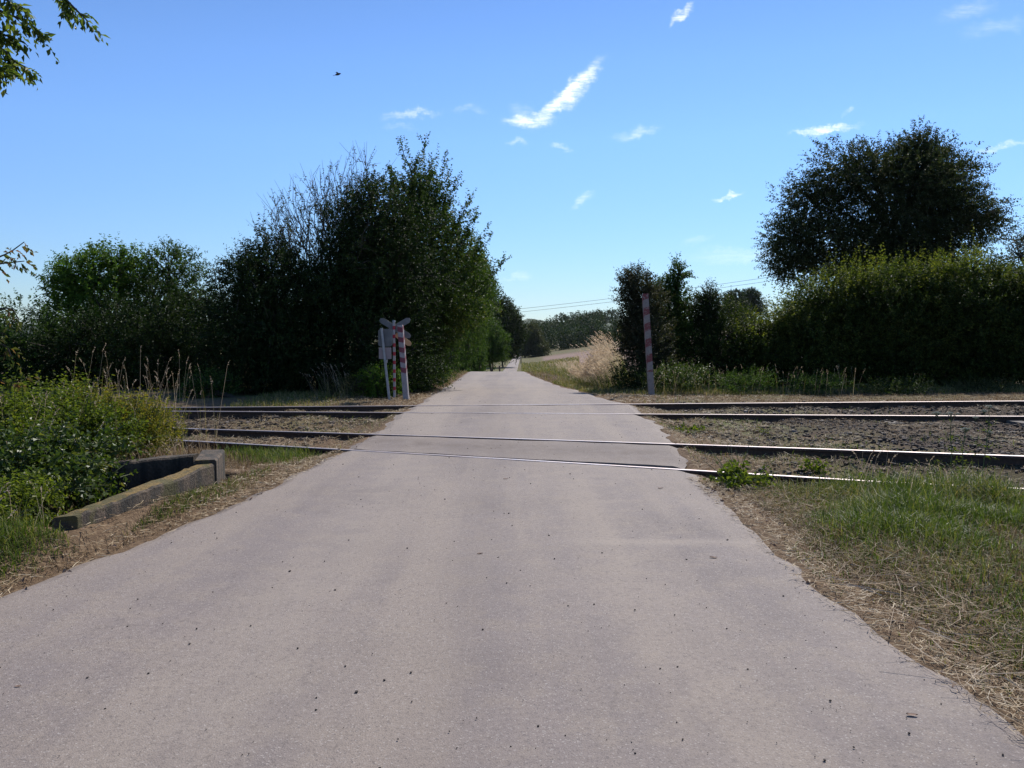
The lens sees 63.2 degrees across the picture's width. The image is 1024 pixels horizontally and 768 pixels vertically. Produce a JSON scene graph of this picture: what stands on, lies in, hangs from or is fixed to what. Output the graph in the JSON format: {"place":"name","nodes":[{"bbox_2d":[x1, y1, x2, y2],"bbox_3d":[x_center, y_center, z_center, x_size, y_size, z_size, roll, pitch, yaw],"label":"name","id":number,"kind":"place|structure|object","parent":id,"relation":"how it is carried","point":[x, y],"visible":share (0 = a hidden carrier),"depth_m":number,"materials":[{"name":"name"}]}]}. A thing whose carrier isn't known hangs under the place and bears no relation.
{"place":"outdoors","nodes":[
{"label":"outdoors","id":0,"kind":"place"},
{"bbox_2d":[0,444,343,596],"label":"dry grass","id":1,"kind":"structure","parent":0,"point":[228,461],"depth_m":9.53,"materials":[{"name":"beige plant"}]},
{"bbox_2d":[1,319,610,336],"bbox_3d":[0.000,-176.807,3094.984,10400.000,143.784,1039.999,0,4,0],"label":"hills","id":2,"kind":"structure","parent":0,"point":[607,324],"depth_m":2874.95,"materials":[{"name":"green plant"}]},
{"bbox_2d":[300,363,358,397],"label":"tall grass","id":3,"kind":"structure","parent":0,"point":[334,384],"depth_m":19.86,"materials":[{"name":"green plant"}]},
{"bbox_2d":[0,355,1023,767],"bbox_3d":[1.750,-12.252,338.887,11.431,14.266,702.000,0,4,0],"label":"road","id":4,"kind":"structure","parent":0,"point":[582,677],"depth_m":4.42,"materials":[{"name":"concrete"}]},
{"bbox_2d":[0,399,1003,767],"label":"road grit","id":5,"kind":"object","parent":4,"relation":"on","point":[482,629],"visible":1,"depth_m":4.49,"materials":[{"name":"stone"}]},
{"bbox_2d":[0,322,1023,735],"bbox_3d":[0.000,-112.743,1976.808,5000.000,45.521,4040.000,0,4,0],"label":"ground","id":6,"kind":"structure","parent":0,"point":[86,538],"depth_m":8.35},
{"bbox_2d":[0,242,39,399],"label":"overhanging tree","id":7,"kind":"object","parent":6,"relation":"on","point":[8,385],"visible":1,"depth_m":7.02,"materials":[{"name":"green plant"}]},
{"bbox_2d":[0,482,59,540],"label":"tall grass","id":8,"kind":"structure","parent":6,"relation":"on","point":[24,511],"depth_m":6.14,"materials":[{"name":"green plant"}]},
{"bbox_2d":[0,463,82,526],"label":"leafy bush","id":9,"kind":"object","parent":6,"relation":"on","point":[18,494],"visible":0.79,"depth_m":6.68,"materials":[{"name":"green plant"}]},
{"bbox_2d":[0,288,97,390],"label":"thicket bush","id":10,"kind":"object","parent":6,"relation":"on","point":[17,339],"visible":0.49,"depth_m":24.09,"materials":[{"name":"green plant"}]},
{"bbox_2d":[0,0,110,97],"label":"overhanging tree","id":11,"kind":"object","parent":6,"relation":"on","point":[9,69],"visible":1,"depth_m":5.26,"materials":[{"name":"green plant"}]},
{"bbox_2d":[0,360,132,448],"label":"leafy bush","id":12,"kind":"object","parent":6,"relation":"on","point":[19,410],"visible":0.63,"depth_m":9.08,"materials":[{"name":"green plant"}]},
{"bbox_2d":[0,410,152,526],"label":"bramble bush","id":13,"kind":"object","parent":6,"relation":"on","point":[63,457],"visible":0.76,"depth_m":7.77,"materials":[{"name":"green plant"}]},
{"bbox_2d":[21,233,165,383],"bbox_3d":[-13.458,-2.223,26.848,4.362,5.485,4.036,0,4,0],"label":"young tree","id":14,"kind":"object","parent":6,"relation":"on","point":[72,284],"visible":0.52,"depth_m":26.38,"materials":[{"name":"green plant"}]},
{"bbox_2d":[0,377,201,520],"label":"tall grass","id":15,"kind":"structure","parent":6,"relation":"on","point":[102,421],"depth_m":10.15,"materials":[{"name":"plant"}]},
{"bbox_2d":[35,388,169,459],"bbox_3d":[-4.735,0.580,9.578,1.377,1.132,1.052,-3,5,-43],"label":"leafy bush","id":16,"kind":"object","parent":6,"relation":"on","point":[93,422],"visible":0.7,"depth_m":9.43,"materials":[{"name":"green plant"}]},
{"bbox_2d":[50,371,191,459],"bbox_3d":[-4.917,0.468,10.512,2.038,1.283,1.543,3,5,41],"label":"yellow bush","id":17,"kind":"object","parent":6,"relation":"on","point":[157,422],"visible":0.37,"depth_m":10.42,"materials":[{"name":"green plant"}]},
{"bbox_2d":[9,267,249,390],"bbox_3d":[-10.886,-1.362,24.143,6.671,4.018,4.627,0,4,0],"label":"thicket bush","id":18,"kind":"object","parent":6,"relation":"on","point":[156,334],"visible":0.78,"depth_m":23.40,"materials":[{"name":"green plant"}]},
{"bbox_2d":[52,449,224,531],"bbox_3d":[-3.245,1.665,7.620,1.090,1.740,2.827,-1,4,-17],"label":"drain chamber","id":19,"kind":"object","parent":6,"relation":"on","point":[161,476],"visible":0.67,"depth_m":7.89,"materials":[{"name":"concrete"}]},
{"bbox_2d":[63,343,228,446],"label":"tall grass","id":20,"kind":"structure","parent":6,"relation":"on","point":[159,386],"depth_m":12.23,"materials":[{"name":"plant"}]},
{"bbox_2d":[79,426,225,471],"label":"tall grass","id":21,"kind":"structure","parent":6,"relation":"on","point":[173,452],"depth_m":10.58,"materials":[{"name":"green plant"}]},
{"bbox_2d":[109,234,223,383],"bbox_3d":[-11.499,-2.256,27.903,3.928,5.445,3.739,0,4,0],"label":"young tree","id":22,"kind":"object","parent":6,"relation":"on","point":[168,270],"visible":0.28,"depth_m":27.46,"materials":[{"name":"green plant"}]},
{"bbox_2d":[0,442,333,583],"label":"green grass","id":23,"kind":"structure","parent":6,"relation":"on","point":[32,539],"depth_m":5.91,"materials":[{"name":"green plant"}]},
{"bbox_2d":[130,466,271,530],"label":"mixed grass","id":24,"kind":"structure","parent":6,"relation":"on","point":[194,493],"depth_m":7.64,"materials":[{"name":"plant"}]},
{"bbox_2d":[168,362,244,398],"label":"bush","id":25,"kind":"object","parent":6,"relation":"on","point":[208,389],"visible":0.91,"depth_m":19.90,"materials":[{"name":"green plant"}]},
{"bbox_2d":[172,213,336,394],"bbox_3d":[-6.962,-1.903,22.389,4.430,5.458,4.222,0,4,0],"label":"hawthorn bush","id":26,"kind":"object","parent":6,"relation":"on","point":[254,280],"visible":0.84,"depth_m":21.82,"materials":[{"name":"green plant"}]},
{"bbox_2d":[235,140,395,385],"bbox_3d":[-5.942,-3.306,24.116,5.750,7.663,5.732,0,4,0],"label":"sparse tree","id":27,"kind":"object","parent":6,"relation":"on","point":[308,225],"visible":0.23,"depth_m":23.60,"materials":[{"name":"green plant"}]},
{"bbox_2d":[319,369,375,396],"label":"bush","id":28,"kind":"object","parent":6,"relation":"on","point":[347,386],"visible":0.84,"depth_m":20.12,"materials":[{"name":"green plant"}]},
{"bbox_2d":[234,166,469,392],"bbox_3d":[-4.335,-2.646,22.985,6.476,6.963,5.533,0,4,0],"label":"broad tree","id":29,"kind":"object","parent":6,"relation":"on","point":[359,303],"visible":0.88,"depth_m":22.30,"materials":[{"name":"green plant"}]},
{"bbox_2d":[349,359,410,397],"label":"bush","id":30,"kind":"object","parent":6,"relation":"on","point":[372,375],"visible":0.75,"depth_m":20.15,"materials":[{"name":"green plant"}]},
{"bbox_2d":[378,328,391,399],"bbox_3d":[-2.904,-0.299,19.068,0.325,1.970,0.101,0,4,0],"label":"road sign","id":31,"kind":"object","parent":6,"relation":"on","point":[385,339],"visible":0.79,"depth_m":19.06,"materials":[{"name":"metal"}]},
{"bbox_2d":[379,318,410,398],"bbox_3d":[-2.762,-0.458,19.728,0.756,2.218,0.121,0,4,0],"label":"crossing sign","id":32,"kind":"object","parent":6,"relation":"on","point":[393,325],"visible":0.73,"depth_m":19.69,"materials":[{"name":"paint"}]},
{"bbox_2d":[3,293,798,349],"bbox_3d":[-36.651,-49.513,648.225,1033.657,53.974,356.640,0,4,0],"label":"wood","id":33,"kind":"object","parent":6,"relation":"on","point":[575,330],"visible":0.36,"depth_m":591.20,"materials":[{"name":"green plant"}]},
{"bbox_2d":[397,325,408,399],"bbox_3d":[-2.498,-0.315,19.237,0.125,2.096,0.125,-4,2,8],"label":"striped post","id":34,"kind":"object","parent":6,"relation":"on","point":[403,362],"visible":0.79,"depth_m":19.17,"materials":[{"name":"paint"}]},
{"bbox_2d":[373,131,511,389],"bbox_3d":[-2.246,-3.683,26.623,5.925,8.511,4.462,-3,4,-37],"label":"cherry tree","id":35,"kind":"object","parent":6,"relation":"on","point":[472,274],"visible":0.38,"depth_m":25.79,"materials":[{"name":"green plant"}]},
{"bbox_2d":[432,316,459,381],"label":"roadside bush","id":36,"kind":"object","parent":6,"relation":"on","point":[448,352],"visible":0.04,"depth_m":33.20,"materials":[{"name":"green plant"}]},
{"bbox_2d":[443,283,475,377],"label":"roadside bush","id":37,"kind":"object","parent":6,"relation":"on","point":[455,354],"visible":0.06,"depth_m":42.72,"materials":[{"name":"green plant"}]},
{"bbox_2d":[452,237,499,371],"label":"roadside bush","id":38,"kind":"object","parent":6,"relation":"on","point":[468,356],"visible":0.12,"depth_m":56.24,"materials":[{"name":"green plant"}]},
{"bbox_2d":[465,257,503,371],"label":"roadside bush","id":39,"kind":"object","parent":6,"relation":"on","point":[480,356],"visible":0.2,"depth_m":84.48,"materials":[{"name":"green plant"}]},
{"bbox_2d":[469,310,505,368],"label":"valley tree","id":40,"kind":"object","parent":6,"relation":"on","point":[498,319],"visible":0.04,"depth_m":180.16,"materials":[{"name":"green plant"}]},
{"bbox_2d":[473,316,513,371],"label":"tree","id":41,"kind":"object","parent":6,"relation":"on","point":[497,350],"visible":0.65,"depth_m":128.85,"materials":[{"name":"green plant"}]},
{"bbox_2d":[435,370,575,384],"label":"dry grass","id":42,"kind":"structure","parent":6,"relation":"on","point":[529,372],"depth_m":41.22,"materials":[{"name":"brown plant"}]},
{"bbox_2d":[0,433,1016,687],"bbox_3d":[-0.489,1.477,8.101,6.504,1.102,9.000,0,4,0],"label":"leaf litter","id":43,"kind":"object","parent":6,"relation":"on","point":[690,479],"visible":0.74,"depth_m":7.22,"materials":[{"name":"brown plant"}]},
{"bbox_2d":[490,287,530,366],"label":"valley tree","id":44,"kind":"object","parent":6,"relation":"on","point":[515,326],"visible":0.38,"depth_m":247.49,"materials":[{"name":"green plant"}]},
{"bbox_2d":[440,366,628,384],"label":"green grass","id":45,"kind":"structure","parent":6,"relation":"on","point":[557,371],"depth_m":42.19,"materials":[{"name":"green plant"}]},
{"bbox_2d":[518,319,551,357],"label":"valley tree","id":46,"kind":"object","parent":6,"relation":"on","point":[536,344],"visible":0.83,"depth_m":412.64,"materials":[{"name":"green plant"}]},
{"bbox_2d":[520,356,578,371],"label":"field edge grass","id":47,"kind":"structure","parent":6,"relation":"on","point":[526,366],"depth_m":251.45,"materials":[{"name":"plant"}]},
{"bbox_2d":[141,427,1023,488],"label":"railway track","id":48,"kind":"structure","parent":6,"relation":"on","point":[907,457],"depth_m":11.11,"materials":[{"name":"metal"}]},
{"bbox_2d":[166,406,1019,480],"bbox_3d":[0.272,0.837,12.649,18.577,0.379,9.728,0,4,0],"label":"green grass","id":49,"kind":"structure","parent":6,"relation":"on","point":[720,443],"depth_m":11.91,"materials":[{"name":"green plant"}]},
{"bbox_2d":[162,400,1023,486],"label":"railroad tracks","id":50,"kind":"object","parent":6,"relation":"on","point":[671,411],"visible":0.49,"depth_m":13.36,"materials":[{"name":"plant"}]},
{"bbox_2d":[169,400,1023,492],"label":"track ballast","id":51,"kind":"structure","parent":6,"relation":"on","point":[895,442],"depth_m":13.48,"materials":[{"name":"stone"}]},
{"bbox_2d":[0,401,1023,424],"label":"railway track","id":52,"kind":"structure","parent":51,"relation":"on","point":[245,412],"depth_m":15.46,"materials":[{"name":"metal"}]},
{"bbox_2d":[224,377,1023,406],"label":"green grass","id":53,"kind":"structure","parent":6,"relation":"on","point":[580,385],"depth_m":22.16,"materials":[{"name":"green plant"}]},
{"bbox_2d":[597,355,656,391],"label":"undergrowth","id":54,"kind":"object","parent":6,"relation":"on","point":[625,381],"visible":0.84,"depth_m":23.31,"materials":[{"name":"green plant"}]},
{"bbox_2d":[237,380,1023,406],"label":"dry grass","id":55,"kind":"structure","parent":6,"relation":"on","point":[885,399],"depth_m":19.63,"materials":[{"name":"plant"}]},
{"bbox_2d":[604,258,680,384],"bbox_3d":[3.850,-1.745,24.761,2.453,3.970,2.948,0,4,0],"label":"shrub","id":56,"kind":"object","parent":6,"relation":"on","point":[631,290],"visible":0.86,"depth_m":24.45,"materials":[{"name":"green plant"}]},
{"bbox_2d":[642,293,654,395],"bbox_3d":[3.502,-0.825,21.311,0.150,2.969,0.150,-4,2,1],"label":"striped post","id":57,"kind":"object","parent":6,"relation":"on","point":[648,343],"visible":0.8,"depth_m":21.23,"materials":[{"name":"paint"}]},
{"bbox_2d":[524,277,794,311],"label":"overhead wire","id":58,"kind":"object","parent":6,"relation":"on","point":[615,301],"visible":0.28,"depth_m":245.95,"materials":[{"name":"metal"}]},
{"bbox_2d":[522,272,801,308],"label":"overhead wire","id":59,"kind":"object","parent":6,"relation":"on","point":[611,298],"visible":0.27,"depth_m":247.43,"materials":[{"name":"metal"}]},
{"bbox_2d":[650,252,703,384],"bbox_3d":[4.955,-1.939,26.329,2.216,4.519,2.705,0,4,0],"label":"shrub","id":60,"kind":"object","parent":6,"relation":"on","point":[673,281],"visible":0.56,"depth_m":25.98,"materials":[{"name":"green plant"}]},
{"bbox_2d":[634,357,726,394],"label":"undergrowth","id":61,"kind":"object","parent":6,"relation":"on","point":[682,377],"visible":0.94,"depth_m":22.37,"materials":[{"name":"green plant"}]},
{"bbox_2d":[660,419,718,434],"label":"leafy weed","id":62,"kind":"object","parent":6,"relation":"on","point":[694,427],"visible":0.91,"depth_m":13.60,"materials":[{"name":"green plant"}]},
{"bbox_2d":[682,277,732,384],"bbox_3d":[6.099,-1.522,25.788,1.714,3.605,2.225,0,4,0],"label":"shrub","id":63,"kind":"object","parent":6,"relation":"on","point":[710,312],"visible":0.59,"depth_m":25.57,"materials":[{"name":"green plant"}]},
{"bbox_2d":[662,285,761,386],"bbox_3d":[6.330,-1.323,26.009,3.382,3.566,3.523,0,4,0],"label":"shrub","id":64,"kind":"object","parent":6,"relation":"on","point":[732,308],"visible":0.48,"depth_m":25.46,"materials":[{"name":"green plant"}]},
{"bbox_2d":[720,288,751,331],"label":"distant tree","id":65,"kind":"object","parent":6,"relation":"on","point":[739,292],"visible":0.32,"depth_m":326.94,"materials":[{"name":"green plant"}]},
{"bbox_2d":[702,441,787,490],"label":"leafy weed","id":66,"kind":"object","parent":6,"relation":"on","point":[732,476],"visible":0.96,"depth_m":9.00,"materials":[{"name":"green plant"}]},
{"bbox_2d":[706,363,790,394],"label":"undergrowth","id":67,"kind":"object","parent":6,"relation":"on","point":[732,376],"visible":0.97,"depth_m":22.03,"materials":[{"name":"green plant"}]},
{"bbox_2d":[738,286,766,318],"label":"distant tree","id":68,"kind":"object","parent":6,"relation":"on","point":[753,294],"visible":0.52,"depth_m":336.38,"materials":[{"name":"green plant"}]},
{"bbox_2d":[754,424,770,432],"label":"leafy weed","id":69,"kind":"object","parent":6,"relation":"on","point":[760,431],"visible":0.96,"depth_m":13.39,"materials":[{"name":"green plant"}]},
{"bbox_2d":[796,454,831,473],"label":"leafy weed","id":70,"kind":"object","parent":6,"relation":"on","point":[816,468],"visible":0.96,"depth_m":10.11,"materials":[{"name":"green plant"}]},
{"bbox_2d":[779,370,854,395],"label":"undergrowth","id":71,"kind":"object","parent":6,"relation":"on","point":[832,383],"visible":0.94,"depth_m":22.00,"materials":[{"name":"green plant"}]},
{"bbox_2d":[686,475,1023,735],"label":"cut straw","id":72,"kind":"object","parent":6,"relation":"on","point":[774,533],"visible":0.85,"depth_m":4.76,"materials":[{"name":"beige plant"}]},
{"bbox_2d":[815,559,1023,744],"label":"straw stalk","id":73,"kind":"object","parent":72,"relation":"on","point":[899,584],"visible":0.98,"depth_m":4.45,"materials":[{"name":"beige plant"}]},
{"bbox_2d":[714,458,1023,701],"bbox_3d":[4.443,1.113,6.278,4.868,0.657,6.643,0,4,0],"label":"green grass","id":74,"kind":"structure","parent":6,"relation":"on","point":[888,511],"depth_m":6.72,"materials":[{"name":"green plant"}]},
{"bbox_2d":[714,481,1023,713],"bbox_3d":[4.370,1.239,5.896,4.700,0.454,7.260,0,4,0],"label":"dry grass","id":75,"kind":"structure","parent":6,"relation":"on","point":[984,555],"depth_m":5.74,"materials":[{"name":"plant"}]},
{"bbox_2d":[718,223,1023,388],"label":"hedge","id":76,"kind":"object","parent":6,"relation":"on","point":[938,323],"visible":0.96,"depth_m":24.46,"materials":[{"name":"green plant"}]},
{"bbox_2d":[849,465,892,480],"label":"leafy weed","id":77,"kind":"object","parent":6,"relation":"on","point":[865,475],"visible":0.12,"depth_m":9.63,"materials":[{"name":"green plant"}]},
{"bbox_2d":[734,476,1023,683],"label":"dead grass thatch","id":78,"kind":"object","parent":6,"relation":"on","point":[905,596],"visible":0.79,"depth_m":5.49,"materials":[{"name":"beige plant"}]},
{"bbox_2d":[742,473,1023,680],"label":"mixed grass","id":79,"kind":"structure","parent":6,"relation":"on","point":[946,564],"depth_m":5.71,"materials":[{"name":"green plant"}]},
{"bbox_2d":[751,116,1023,293],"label":"tree","id":80,"kind":"object","parent":6,"relation":"on","point":[925,178],"visible":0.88,"depth_m":34.71,"materials":[{"name":"green plant"}]},
{"bbox_2d":[844,372,950,395],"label":"undergrowth","id":81,"kind":"object","parent":6,"relation":"on","point":[899,385],"visible":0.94,"depth_m":21.61,"materials":[{"name":"green plant"}]},
{"bbox_2d":[840,448,997,503],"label":"tall grass","id":82,"kind":"structure","parent":6,"relation":"on","point":[891,476],"depth_m":8.61,"materials":[{"name":"green plant"}]},
{"bbox_2d":[828,471,1023,509],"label":"withered grass heap","id":83,"kind":"object","parent":6,"relation":"on","point":[980,491],"visible":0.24,"depth_m":8.06,"materials":[{"name":"green plant"}]},
{"bbox_2d":[932,412,961,477],"bbox_3d":[4.886,0.733,9.270,0.342,0.859,0.322,-2,4,-31],"label":"umbellifer","id":84,"kind":"object","parent":6,"relation":"on","point":[935,413],"visible":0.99,"depth_m":9.26,"materials":[{"name":"green plant"}]},
{"bbox_2d":[952,427,978,473],"bbox_3d":[4.958,0.830,9.083,0.344,0.724,0.298,0,4,0],"label":"umbellifer","id":85,"kind":"object","parent":6,"relation":"on","point":[964,428],"visible":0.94,"depth_m":9.07,"materials":[{"name":"green plant"}]},
{"bbox_2d":[931,373,1023,393],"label":"undergrowth","id":86,"kind":"object","parent":6,"relation":"on","point":[981,385],"visible":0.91,"depth_m":22.26,"materials":[{"name":"green plant"}]},
{"bbox_2d":[962,405,1001,476],"bbox_3d":[5.345,0.690,9.443,0.414,0.913,0.416,0,4,0],"label":"umbellifer","id":87,"kind":"object","parent":6,"relation":"on","point":[984,429],"visible":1,"depth_m":9.46,"materials":[{"name":"green plant"}]},
{"bbox_2d":[989,222,1023,276],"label":"shrub","id":88,"kind":"object","parent":6,"relation":"on","point":[1020,254],"visible":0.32,"depth_m":26.79,"materials":[{"name":"green plant"}]},
{"bbox_2d":[0,0,1023,323],"label":"sky","id":89,"kind":"structure","parent":0,"point":[593,137],"materials":[{"name":"blue"}]},
{"bbox_2d":[549,360,574,373],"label":"tall grass","id":90,"kind":"structure","parent":0,"point":[571,364],"depth_m":43.88,"materials":[{"name":"beige plant"}]},
{"bbox_2d":[564,330,626,387],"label":"tall grass","id":91,"kind":"structure","parent":0,"point":[594,367],"depth_m":27.35,"materials":[{"name":"beige plant"}]},
{"bbox_2d":[641,364,864,396],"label":"tall grass","id":92,"kind":"structure","parent":0,"point":[853,379],"depth_m":21.85,"materials":[{"name":"green plant"}]}
]}

